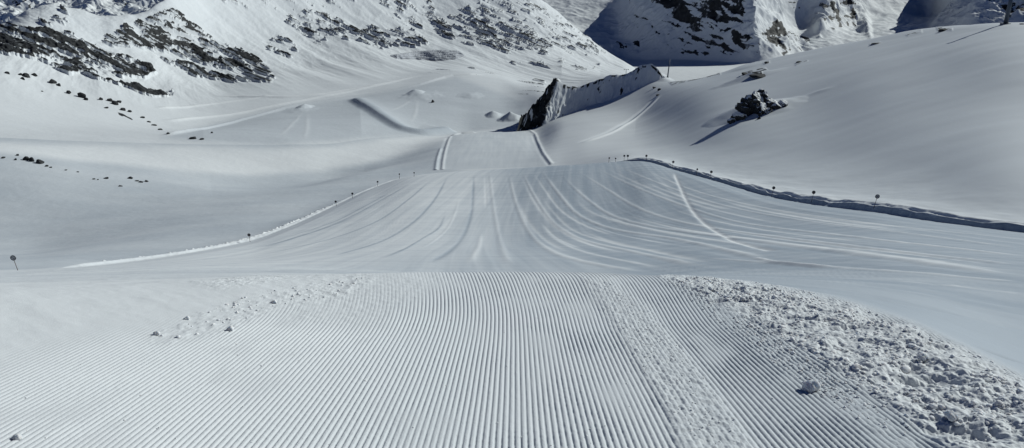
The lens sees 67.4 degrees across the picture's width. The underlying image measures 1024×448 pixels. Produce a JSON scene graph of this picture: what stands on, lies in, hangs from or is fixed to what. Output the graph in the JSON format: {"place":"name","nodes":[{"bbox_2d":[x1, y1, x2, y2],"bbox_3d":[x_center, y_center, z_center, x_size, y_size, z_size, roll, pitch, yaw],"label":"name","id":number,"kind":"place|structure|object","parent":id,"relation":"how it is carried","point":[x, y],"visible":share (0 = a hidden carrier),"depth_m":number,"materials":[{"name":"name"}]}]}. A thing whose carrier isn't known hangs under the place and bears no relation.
{"place":"outdoors","nodes":[
{"label":"outdoors","id":0,"kind":"place"},
{"bbox_2d":[0,63,556,270],"bbox_3d":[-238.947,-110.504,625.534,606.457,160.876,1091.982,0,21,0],"label":"snowfield","id":1,"kind":"structure","parent":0,"point":[271,152],"depth_m":506.25,"materials":[{"name":"white snow"}]},
{"bbox_2d":[10,255,17,269],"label":"piste marker","id":2,"kind":"object","parent":1,"relation":"on","point":[13,257],"visible":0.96,"depth_m":101.03,"materials":[{"name":"paint"}]},
{"bbox_2d":[36,159,43,163],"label":"rock","id":3,"kind":"object","parent":1,"relation":"on","point":[38,161],"visible":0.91,"depth_m":393.39,"materials":[{"name":"grey stone"}]},
{"bbox_2d":[77,92,85,97],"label":"rock","id":4,"kind":"object","parent":1,"relation":"on","point":[81,95],"visible":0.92,"depth_m":699.65,"materials":[{"name":"grey stone"}]},
{"bbox_2d":[0,0,634,91],"bbox_3d":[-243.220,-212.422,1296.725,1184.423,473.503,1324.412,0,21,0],"label":"mountain slope","id":5,"kind":"structure","parent":0,"point":[166,45],"depth_m":1119.91,"materials":[{"name":"white snow"}]},
{"bbox_2d":[390,50,464,60],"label":"layered rock slab","id":6,"kind":"structure","parent":5,"relation":"on","point":[435,55],"depth_m":1208.40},
{"bbox_2d":[0,272,1023,447],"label":"groomed slope","id":7,"kind":"structure","parent":0,"point":[192,389],"depth_m":5.67,"materials":[{"name":"white snow"}]},
{"bbox_2d":[11,434,22,439],"bbox_3d":[-2.674,1.153,4.146,0.051,0.042,0.050,0,21,0],"label":"snow lump","id":8,"kind":"object","parent":7,"relation":"on","point":[17,436],"visible":1,"depth_m":4.13,"materials":[{"name":"white snow"}]},
{"bbox_2d":[226,326,233,330],"bbox_3d":[-2.428,0.906,6.617,0.062,0.063,0.060,0,21,0],"label":"snow lump","id":9,"kind":"object","parent":7,"relation":"on","point":[230,328],"visible":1,"depth_m":6.60,"materials":[{"name":"white snow"}]},
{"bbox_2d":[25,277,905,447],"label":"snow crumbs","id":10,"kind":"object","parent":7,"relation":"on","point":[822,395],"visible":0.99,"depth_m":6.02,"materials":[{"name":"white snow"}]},
{"bbox_2d":[802,380,820,392],"bbox_3d":[2.000,1.082,5.124,0.116,0.100,0.113,0,21,0],"label":"snow lump","id":11,"kind":"object","parent":7,"relation":"on","point":[810,386],"visible":1,"depth_m":5.10,"materials":[{"name":"white snow"}]},
{"bbox_2d":[665,276,1023,442],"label":"ploughed snow","id":12,"kind":"structure","parent":7,"relation":"on","point":[906,369],"depth_m":5.58,"materials":[{"name":"white snow"}]},
{"bbox_2d":[916,353,928,361],"bbox_3d":[2.962,0.971,5.546,0.083,0.075,0.073,16,26,37],"label":"snow lump","id":13,"kind":"object","parent":7,"relation":"on","point":[923,357],"visible":0.98,"depth_m":5.53,"materials":[{"name":"white snow"}]},
{"bbox_2d":[943,410,959,421],"bbox_3d":[2.546,1.113,4.451,0.070,0.067,0.086,0,21,0],"label":"snow lump","id":14,"kind":"object","parent":7,"relation":"on","point":[952,416],"visible":1,"depth_m":4.43,"materials":[{"name":"white snow"}]},
{"bbox_2d":[0,129,1023,329],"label":"piste","id":15,"kind":"structure","parent":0,"point":[503,201],"depth_m":107.78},
{"bbox_2d":[0,0,1023,80],"bbox_3d":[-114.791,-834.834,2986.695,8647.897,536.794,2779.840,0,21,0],"label":"distant mountains","id":16,"kind":"structure","parent":0,"point":[693,39],"depth_m":2672.93,"materials":[{"name":"white snow"}]},
{"bbox_2d":[517,64,665,130],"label":"rocky spur","id":17,"kind":"structure","parent":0,"point":[558,98],"depth_m":658.82,"materials":[{"name":"grey stone"}]},
{"bbox_2d":[557,22,1023,228],"bbox_3d":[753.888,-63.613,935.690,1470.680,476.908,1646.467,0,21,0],"label":"hillside","id":18,"kind":"structure","parent":0,"point":[926,123],"depth_m":294.82,"materials":[{"name":"white snow"}]},
{"bbox_2d":[727,89,787,123],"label":"rock outcrop","id":19,"kind":"object","parent":18,"relation":"on","point":[759,102],"visible":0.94,"depth_m":370.84,"materials":[{"name":"grey stone"}]},
{"bbox_2d":[749,74,765,77],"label":"rock","id":20,"kind":"object","parent":18,"relation":"on","point":[757,75],"visible":0.98,"depth_m":488.03,"materials":[{"name":"grey stone"}]},
{"bbox_2d":[1000,0,1012,24],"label":"lift tower","id":21,"kind":"structure","parent":18,"relation":"on","point":[1008,13],"depth_m":421.58,"materials":[{"name":"metal"}]}
]}

